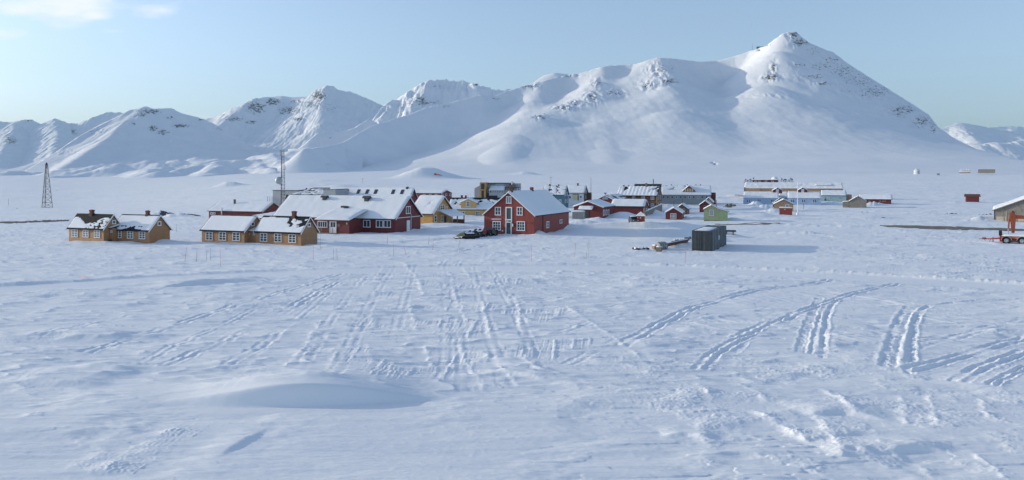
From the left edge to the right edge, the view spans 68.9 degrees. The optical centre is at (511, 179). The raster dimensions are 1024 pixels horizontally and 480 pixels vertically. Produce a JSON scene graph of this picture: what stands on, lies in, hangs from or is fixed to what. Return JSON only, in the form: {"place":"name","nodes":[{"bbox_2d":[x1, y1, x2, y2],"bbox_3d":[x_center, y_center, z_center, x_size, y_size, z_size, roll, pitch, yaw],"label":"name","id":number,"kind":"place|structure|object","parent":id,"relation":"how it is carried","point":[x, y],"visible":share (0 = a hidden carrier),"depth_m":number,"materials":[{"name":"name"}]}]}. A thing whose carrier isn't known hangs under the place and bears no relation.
{"place":"outdoors","nodes":[
{"label":"outdoors","id":0,"kind":"place"},
{"bbox_2d":[0,220,68,222],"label":"cleared road","id":1,"kind":"structure","parent":0,"point":[31,221],"depth_m":189.27,"materials":[{"name":"white snow"}]},
{"bbox_2d":[0,112,122,172],"bbox_3d":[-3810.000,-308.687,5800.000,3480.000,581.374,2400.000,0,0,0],"label":"mountain range","id":2,"kind":"structure","parent":0,"point":[25,145],"depth_m":5870.37,"materials":[{"name":"white snow"}]},
{"bbox_2d":[24,106,268,171],"bbox_3d":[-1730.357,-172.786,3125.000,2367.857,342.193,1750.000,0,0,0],"label":"mountain peak","id":3,"kind":"structure","parent":0,"point":[141,134],"depth_m":3243.83,"materials":[{"name":"white snow"}]},
{"bbox_2d":[160,210,200,215],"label":"cleared road","id":4,"kind":"structure","parent":0,"point":[162,213],"depth_m":221.99,"materials":[{"name":"grey asphalt"}]},
{"bbox_2d":[0,147,362,177],"bbox_3d":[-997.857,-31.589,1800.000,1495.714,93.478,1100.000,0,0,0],"label":"moraine hill","id":5,"kind":"structure","parent":0,"point":[269,163],"depth_m":1659.87,"materials":[{"name":"white snow"}]},
{"bbox_2d":[273,96,305,100],"bbox_3d":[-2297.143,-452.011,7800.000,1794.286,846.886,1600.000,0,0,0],"label":"snow dome","id":6,"kind":"structure","parent":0,"point":[288,98],"depth_m":7740.52,"materials":[{"name":"white snow"}]},
{"bbox_2d":[205,85,382,152],"bbox_3d":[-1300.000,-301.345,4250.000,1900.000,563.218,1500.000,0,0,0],"label":"mountain summit","id":7,"kind":"structure","parent":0,"point":[270,124],"depth_m":4232.44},
{"bbox_2d":[288,119,377,150],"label":"foothill","id":8,"kind":"structure","parent":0,"point":[322,139],"depth_m":2394.33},
{"bbox_2d":[373,79,510,123],"bbox_3d":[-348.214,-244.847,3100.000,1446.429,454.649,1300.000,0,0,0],"label":"mountain plateau","id":9,"kind":"structure","parent":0,"point":[422,95],"depth_m":3358.01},
{"bbox_2d":[0,167,1023,479],"bbox_3d":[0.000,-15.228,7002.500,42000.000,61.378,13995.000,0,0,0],"label":"snow ground","id":10,"kind":"structure","parent":0,"point":[830,341],"depth_m":46.04,"materials":[{"name":"white snow"}]},
{"bbox_2d":[42,162,52,207],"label":"mooring mast","id":11,"kind":"object","parent":10,"relation":"on","point":[46,186],"visible":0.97,"depth_m":400.12,"materials":[{"name":"metal"}]},
{"bbox_2d":[66,210,119,240],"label":"tan cottage","id":12,"kind":"structure","parent":10,"relation":"on","point":[91,226],"depth_m":118.85,"materials":[{"name":"white paint"}]},
{"bbox_2d":[71,229,77,236],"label":"window","id":13,"kind":"structure","parent":12,"relation":"in","point":[74,232],"depth_m":119.77,"materials":[{"name":"white paint"}]},
{"bbox_2d":[83,230,88,236],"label":"window","id":14,"kind":"structure","parent":12,"relation":"in","point":[85,232],"depth_m":118.75,"materials":[{"name":"white paint"}]},
{"bbox_2d":[94,230,99,237],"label":"window","id":15,"kind":"structure","parent":12,"relation":"in","point":[96,232],"depth_m":117.77,"materials":[{"name":"white paint"}]},
{"bbox_2d":[116,210,172,243],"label":"tan cottage","id":16,"kind":"structure","parent":10,"relation":"on","point":[147,227],"depth_m":118.09,"materials":[{"name":"white paint"}]},
{"bbox_2d":[127,231,132,238],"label":"window","id":17,"kind":"structure","parent":16,"relation":"in","point":[129,233],"depth_m":117.80,"materials":[{"name":"white paint"}]},
{"bbox_2d":[139,232,144,238],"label":"window","id":18,"kind":"structure","parent":16,"relation":"in","point":[141,234],"depth_m":116.80,"materials":[{"name":"white paint"}]},
{"bbox_2d":[199,214,260,242],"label":"tan cottage","id":19,"kind":"structure","parent":10,"relation":"on","point":[228,228],"depth_m":118.27,"materials":[{"name":"white paint"}]},
{"bbox_2d":[205,232,212,239],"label":"window","id":20,"kind":"structure","parent":19,"relation":"in","point":[209,235],"depth_m":119.04,"materials":[{"name":"white paint"}]},
{"bbox_2d":[219,232,225,240],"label":"window","id":21,"kind":"structure","parent":19,"relation":"in","point":[222,235],"depth_m":117.95,"materials":[{"name":"white paint"}]},
{"bbox_2d":[232,232,239,240],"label":"window","id":22,"kind":"structure","parent":19,"relation":"in","point":[235,235],"depth_m":116.87,"materials":[{"name":"white paint"}]},
{"bbox_2d":[207,199,279,217],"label":"red building","id":23,"kind":"structure","parent":10,"relation":"on","point":[234,207],"depth_m":189.90,"materials":[{"name":"stone"}]},
{"bbox_2d":[253,212,274,218],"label":"red annex","id":24,"kind":"object","parent":10,"relation":"on","point":[260,216],"visible":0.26,"depth_m":164.93,"materials":[{"name":"white paint"}]},
{"bbox_2d":[275,149,285,203],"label":"radio mast","id":25,"kind":"object","parent":10,"relation":"on","point":[278,180],"visible":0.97,"depth_m":235.65,"materials":[{"name":"metal"}]},
{"bbox_2d":[253,211,319,245],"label":"tan cottage","id":26,"kind":"structure","parent":10,"relation":"on","point":[294,229],"depth_m":115.08,"materials":[{"name":"white paint"}]},
{"bbox_2d":[260,233,266,241],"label":"window","id":27,"kind":"structure","parent":26,"relation":"in","point":[263,236],"depth_m":115.72,"materials":[{"name":"white paint"}]},
{"bbox_2d":[274,233,281,241],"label":"window","id":28,"kind":"structure","parent":26,"relation":"in","point":[277,237],"depth_m":114.65,"materials":[{"name":"white paint"}]},
{"bbox_2d":[288,234,295,242],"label":"window","id":29,"kind":"structure","parent":26,"relation":"in","point":[291,237],"depth_m":113.57,"materials":[{"name":"white paint"}]},
{"bbox_2d":[273,187,324,205],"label":"grey flat building","id":30,"kind":"structure","parent":10,"relation":"on","point":[277,196],"depth_m":261.04,"materials":[{"name":"stone"}]},
{"bbox_2d":[291,188,329,194],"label":"grey solar building","id":31,"kind":"structure","parent":10,"relation":"on","point":[315,191],"depth_m":243.35,"materials":[{"name":"stone"}]},
{"bbox_2d":[323,188,347,194],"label":"grey plant room","id":32,"kind":"object","parent":10,"relation":"on","point":[339,191],"visible":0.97,"depth_m":234.96,"materials":[{"name":"metal"}]},
{"bbox_2d":[272,195,422,233],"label":"red longhouse","id":33,"kind":"structure","parent":10,"relation":"on","point":[340,214],"depth_m":142.53,"materials":[{"name":"red painted wood"},{"name":"snow"},{"name":"white paint"}]},
{"bbox_2d":[318,221,326,227],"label":"window","id":34,"kind":"structure","parent":33,"relation":"in","point":[323,224],"depth_m":138.86,"materials":[{"name":"white paint"}]},
{"bbox_2d":[329,221,336,232],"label":"door","id":35,"kind":"structure","parent":33,"relation":"in","point":[332,224],"depth_m":138.04,"materials":[{"name":"white paint"}]},
{"bbox_2d":[363,220,370,227],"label":"window","id":36,"kind":"structure","parent":33,"relation":"in","point":[366,223],"depth_m":140.78,"materials":[{"name":"white paint"}]},
{"bbox_2d":[376,220,382,227],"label":"window","id":37,"kind":"structure","parent":33,"relation":"in","point":[379,223],"depth_m":139.79,"materials":[{"name":"white paint"}]},
{"bbox_2d":[383,220,390,227],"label":"window","id":38,"kind":"structure","parent":33,"relation":"in","point":[387,223],"depth_m":139.21,"materials":[{"name":"white paint"}]},
{"bbox_2d":[406,206,410,213],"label":"window","id":39,"kind":"structure","parent":33,"relation":"in","point":[408,208],"depth_m":143.14,"materials":[{"name":"white paint"}]},
{"bbox_2d":[407,220,409,231],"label":"door","id":40,"kind":"structure","parent":33,"relation":"in","point":[408,221],"depth_m":143.18,"materials":[{"name":"white paint"}]},
{"bbox_2d":[330,187,417,202],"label":"red skylight building","id":41,"kind":"structure","parent":10,"relation":"on","point":[389,191],"depth_m":236.85,"materials":[{"name":"stone"}]},
{"bbox_2d":[416,189,451,201],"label":"red terrace building","id":42,"kind":"structure","parent":10,"relation":"on","point":[447,194],"depth_m":293.96,"materials":[{"name":"stone"}]},
{"bbox_2d":[415,195,465,223],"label":"yellow gable house","id":43,"kind":"structure","parent":10,"relation":"on","point":[435,208],"depth_m":166.15,"materials":[{"name":"wood"}]},
{"bbox_2d":[453,230,476,238],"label":"snowmobile","id":44,"kind":"object","parent":10,"relation":"on","point":[469,235],"visible":1,"depth_m":125.30,"materials":[{"name":"plastic"}]},
{"bbox_2d":[459,230,480,238],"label":"snowmobile","id":45,"kind":"object","parent":10,"relation":"on","point":[478,236],"visible":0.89,"depth_m":127.19,"materials":[{"name":"plastic"}]},
{"bbox_2d":[449,195,499,215],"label":"pale yellow house","id":46,"kind":"structure","parent":10,"relation":"on","point":[473,206],"depth_m":198.08,"materials":[{"name":"white paint"}]},
{"bbox_2d":[473,229,482,236],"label":"snowmobile","id":47,"kind":"object","parent":10,"relation":"on","point":[478,231],"visible":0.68,"depth_m":129.66,"materials":[{"name":"plastic"}]},
{"bbox_2d":[482,228,488,236],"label":"snowmobile","id":48,"kind":"object","parent":10,"relation":"on","point":[484,230],"visible":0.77,"depth_m":131.71,"materials":[{"name":"plastic"}]},
{"bbox_2d":[486,227,492,235],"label":"snowmobile","id":49,"kind":"object","parent":10,"relation":"on","point":[489,231],"visible":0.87,"depth_m":132.81,"materials":[{"name":"plastic"}]},
{"bbox_2d":[491,227,497,235],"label":"snowmobile","id":50,"kind":"object","parent":10,"relation":"on","point":[494,231],"visible":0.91,"depth_m":134.43,"materials":[{"name":"plastic"}]},
{"bbox_2d":[474,182,520,197],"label":"grey research building","id":51,"kind":"structure","parent":10,"relation":"on","point":[490,190],"depth_m":280.27,"materials":[{"name":"metal"}]},
{"bbox_2d":[482,187,570,233],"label":"red storehouse","id":52,"kind":"structure","parent":10,"relation":"on","point":[530,211],"depth_m":137.54,"materials":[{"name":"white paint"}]},
{"bbox_2d":[492,221,500,230],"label":"window","id":53,"kind":"structure","parent":52,"relation":"in","point":[497,224],"depth_m":137.42,"materials":[{"name":"white paint"}]},
{"bbox_2d":[495,207,500,214],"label":"window","id":54,"kind":"structure","parent":52,"relation":"in","point":[497,209],"depth_m":137.37,"materials":[{"name":"white paint"}]},
{"bbox_2d":[505,207,511,221],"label":"loading door","id":55,"kind":"structure","parent":52,"relation":"in","point":[508,210],"depth_m":136.55,"materials":[{"name":"white paint"}]},
{"bbox_2d":[505,222,511,233],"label":"door","id":56,"kind":"structure","parent":52,"relation":"in","point":[508,225],"depth_m":136.55,"materials":[{"name":"white paint"}]},
{"bbox_2d":[506,196,511,203],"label":"window","id":57,"kind":"structure","parent":52,"relation":"in","point":[508,198],"depth_m":136.52,"materials":[{"name":"white paint"}]},
{"bbox_2d":[517,207,522,215],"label":"window","id":58,"kind":"structure","parent":52,"relation":"in","point":[519,209],"depth_m":135.62,"materials":[{"name":"white paint"}]},
{"bbox_2d":[516,221,524,230],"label":"window","id":59,"kind":"structure","parent":52,"relation":"in","point":[520,224],"depth_m":135.56,"materials":[{"name":"white paint"}]},
{"bbox_2d":[543,184,569,206],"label":"teal house","id":60,"kind":"structure","parent":10,"relation":"on","point":[560,193],"depth_m":264.54,"materials":[{"name":"stone"}]},
{"bbox_2d":[572,210,584,218],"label":"grey side hut","id":61,"kind":"object","parent":10,"relation":"on","point":[578,214],"visible":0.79,"depth_m":186.61,"materials":[{"name":"wood"}]},
{"bbox_2d":[568,183,591,204],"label":"white house","id":62,"kind":"structure","parent":10,"relation":"on","point":[578,193],"depth_m":286.58,"materials":[{"name":"stone"}]},
{"bbox_2d":[573,199,615,217],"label":"red garage","id":63,"kind":"structure","parent":10,"relation":"on","point":[594,208],"depth_m":193.15,"materials":[{"name":"wood"}]},
{"bbox_2d":[584,210,588,217],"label":"garage door","id":64,"kind":"structure","parent":63,"relation":"in","point":[586,211],"depth_m":193.37,"materials":[{"name":"metal"}]},
{"bbox_2d":[598,193,627,202],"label":"red gable building","id":65,"kind":"structure","parent":10,"relation":"on","point":[608,198],"depth_m":238.19,"materials":[{"name":"wood"}]},
{"bbox_2d":[611,199,648,214],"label":"red wing","id":66,"kind":"structure","parent":10,"relation":"on","point":[635,206],"depth_m":206.01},
{"bbox_2d":[628,216,638,221],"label":"parked car","id":67,"kind":"object","parent":10,"relation":"on","point":[632,219],"visible":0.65,"depth_m":169.24,"materials":[{"name":"metal"}]},
{"bbox_2d":[617,183,661,208],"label":"brown hotel","id":68,"kind":"structure","parent":10,"relation":"on","point":[652,195],"depth_m":255.12,"materials":[{"name":"white paint"}]},
{"bbox_2d":[636,212,645,230],"bbox_3d":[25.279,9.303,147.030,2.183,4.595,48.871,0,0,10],"label":"red kiosk","id":69,"kind":"object","parent":10,"relation":"on","point":[640,216],"visible":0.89,"depth_m":168.80,"materials":[{"name":"white paint"}]},
{"bbox_2d":[632,247,649,249],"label":"timber stack","id":70,"kind":"object","parent":10,"relation":"on","point":[638,248],"visible":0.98,"depth_m":104.71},
{"bbox_2d":[634,179,661,188],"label":"dark roofed block","id":71,"kind":"structure","parent":10,"relation":"on","point":[657,185],"depth_m":289.33,"materials":[{"name":"metal"}]},
{"bbox_2d":[645,203,661,215],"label":"snow ramp","id":72,"kind":"structure","parent":10,"relation":"on","point":[652,209],"depth_m":215.61,"materials":[{"name":"white snow"}]},
{"bbox_2d":[655,246,662,251],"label":"wooden cable reel","id":73,"kind":"object","parent":10,"relation":"on","point":[658,249],"visible":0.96,"depth_m":102.94,"materials":[{"name":"brown wood"}]},
{"bbox_2d":[656,241,667,249],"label":"metal drum","id":74,"kind":"object","parent":10,"relation":"on","point":[663,244],"visible":0.69,"depth_m":105.61,"materials":[{"name":"metal"}]},
{"bbox_2d":[664,206,684,219],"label":"red hut","id":75,"kind":"object","parent":10,"relation":"on","point":[675,213],"visible":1,"depth_m":187.30,"materials":[{"name":"wood"}]},
{"bbox_2d":[670,213,675,218],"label":"window","id":76,"kind":"structure","parent":75,"relation":"in","point":[672,215],"depth_m":187.24,"materials":[{"name":"white paint"}]},
{"bbox_2d":[667,239,688,245],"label":"rusty pipe","id":77,"kind":"object","parent":10,"relation":"on","point":[677,242],"visible":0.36,"depth_m":113.58,"materials":[{"name":"metal"}]},
{"bbox_2d":[677,199,690,214],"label":"brown hut","id":78,"kind":"object","parent":10,"relation":"on","point":[684,207],"visible":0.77,"depth_m":215.82,"materials":[{"name":"wood"}]},
{"bbox_2d":[662,184,715,204],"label":"grey long building","id":79,"kind":"structure","parent":10,"relation":"on","point":[695,194],"depth_m":299.26,"materials":[{"name":"metal"}]},
{"bbox_2d":[698,200,710,212],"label":"red cabin","id":80,"kind":"object","parent":10,"relation":"on","point":[703,204],"visible":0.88,"depth_m":226.72,"materials":[{"name":"wood"}]},
{"bbox_2d":[692,225,725,250],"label":"storage container","id":81,"kind":"object","parent":10,"relation":"on","point":[709,238],"visible":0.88,"depth_m":104.07,"materials":[{"name":"metal"}]},
{"bbox_2d":[693,232,701,250],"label":"door","id":82,"kind":"structure","parent":81,"relation":"in","point":[697,236],"depth_m":103.91,"materials":[{"name":"metal"}]},
{"bbox_2d":[702,232,710,250],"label":"door","id":83,"kind":"structure","parent":81,"relation":"in","point":[706,236],"depth_m":103.40,"materials":[{"name":"metal"}]},
{"bbox_2d":[706,197,713,204],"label":"brown cabin","id":84,"kind":"object","parent":10,"relation":"on","point":[710,200],"visible":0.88,"depth_m":246.33,"materials":[{"name":"wood"}]},
{"bbox_2d":[703,200,728,220],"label":"green hut","id":85,"kind":"object","parent":10,"relation":"on","point":[712,212],"visible":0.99,"depth_m":180.92,"materials":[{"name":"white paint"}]},
{"bbox_2d":[709,210,713,215],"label":"window","id":86,"kind":"structure","parent":85,"relation":"in","point":[711,212],"depth_m":181.08,"materials":[{"name":"white paint"}]},
{"bbox_2d":[743,187,781,203],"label":"blue longhouse","id":87,"kind":"structure","parent":10,"relation":"on","point":[766,197],"depth_m":298.71,"materials":[{"name":"white paint"}]},
{"bbox_2d":[744,177,792,182],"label":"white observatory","id":88,"kind":"structure","parent":10,"relation":"on","point":[774,179],"depth_m":363.87,"materials":[{"name":"white paint"}]},
{"bbox_2d":[773,198,793,210],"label":"tan hut","id":89,"kind":"object","parent":10,"relation":"on","point":[783,202],"visible":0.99,"depth_m":236.97,"materials":[{"name":"wood"}]},
{"bbox_2d":[779,192,787,199],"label":"blue link building","id":90,"kind":"structure","parent":10,"relation":"on","point":[784,195],"depth_m":303.97,"materials":[{"name":"white paint"}]},
{"bbox_2d":[779,207,791,214],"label":"red shed","id":91,"kind":"structure","parent":10,"relation":"on","point":[785,210],"depth_m":205.31,"materials":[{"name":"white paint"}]},
{"bbox_2d":[744,182,842,191],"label":"tan stepped building","id":92,"kind":"structure","parent":10,"relation":"on","point":[783,186],"depth_m":345.55,"materials":[{"name":"white paint"}]},
{"bbox_2d":[796,181,798,214],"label":"flagpole","id":93,"kind":"object","parent":10,"relation":"on","point":[797,213],"visible":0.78,"depth_m":214.00,"materials":[{"name":"white metal"}]},
{"bbox_2d":[788,187,820,204],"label":"blue longhouse","id":94,"kind":"structure","parent":10,"relation":"on","point":[805,197],"depth_m":289.68,"materials":[{"name":"white paint"}]},
{"bbox_2d":[821,190,851,201],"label":"teal longhouse","id":95,"kind":"structure","parent":10,"relation":"on","point":[835,195],"depth_m":314.70,"materials":[{"name":"metal"}]},
{"bbox_2d":[842,195,866,207],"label":"grey wooden shed","id":96,"kind":"structure","parent":10,"relation":"on","point":[857,201],"depth_m":266.61,"materials":[{"name":"wood"}]},
{"bbox_2d":[844,202,848,207],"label":"boarded door","id":97,"kind":"structure","parent":96,"relation":"in","point":[846,204],"depth_m":268.34,"materials":[{"name":"grey wood"}]},
{"bbox_2d":[859,194,891,203],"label":"red long shed","id":98,"kind":"structure","parent":10,"relation":"on","point":[881,198],"depth_m":296.80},
{"bbox_2d":[959,169,969,173],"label":"white far building","id":99,"kind":"structure","parent":10,"relation":"on","point":[963,171],"depth_m":1033.17,"materials":[{"name":"paint"}]},
{"bbox_2d":[964,194,980,201],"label":"red store hut","id":100,"kind":"object","parent":10,"relation":"on","point":[971,197],"visible":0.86,"depth_m":311.92,"materials":[{"name":"red wood"}]},
{"bbox_2d":[978,169,994,172],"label":"brown far building","id":101,"kind":"structure","parent":10,"relation":"on","point":[986,170],"depth_m":1065.52,"materials":[{"name":"stone"}]},
{"bbox_2d":[981,230,1023,243],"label":"red trailer","id":102,"kind":"object","parent":10,"relation":"on","point":[1009,238],"visible":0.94,"depth_m":117.50,"materials":[{"name":"metal"}]},
{"bbox_2d":[1008,211,1023,233],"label":"excavator","id":103,"kind":"object","parent":102,"relation":"on","point":[1013,216],"visible":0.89,"depth_m":128.19,"materials":[{"name":"metal"}]},
{"bbox_2d":[992,196,1023,221],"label":"grey barn","id":104,"kind":"structure","parent":10,"relation":"on","point":[1002,211],"depth_m":178.09,"materials":[{"name":"wood"}]},
{"bbox_2d":[0,0,1023,128],"label":"sky","id":105,"kind":"structure","parent":0,"point":[69,61],"materials":[{"name":"blue"}]},
{"bbox_2d":[534,73,567,82],"bbox_3d":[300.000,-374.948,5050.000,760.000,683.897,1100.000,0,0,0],"label":"distant ridge","id":106,"kind":"structure","parent":0,"point":[549,76],"depth_m":4908.74,"materials":[{"name":"white snow"}]},
{"bbox_2d":[277,31,1023,173],"bbox_3d":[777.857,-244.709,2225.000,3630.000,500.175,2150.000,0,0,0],"label":"mountain massif","id":107,"kind":"structure","parent":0,"point":[795,102],"depth_m":1891.81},
{"bbox_2d":[720,222,779,224],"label":"cleared road","id":108,"kind":"structure","parent":0,"point":[761,223],"depth_m":165.78,"materials":[{"name":"grey asphalt"}]},
{"bbox_2d":[880,225,1023,230],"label":"gravel road","id":109,"kind":"structure","parent":0,"point":[939,227],"depth_m":153.46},
{"bbox_2d":[942,122,1023,159],"bbox_3d":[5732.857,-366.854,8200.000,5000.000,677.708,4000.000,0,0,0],"label":"glacier range","id":110,"kind":"structure","parent":0,"point":[1008,141],"depth_m":8359.03,"materials":[{"name":"white snow"}]}
]}

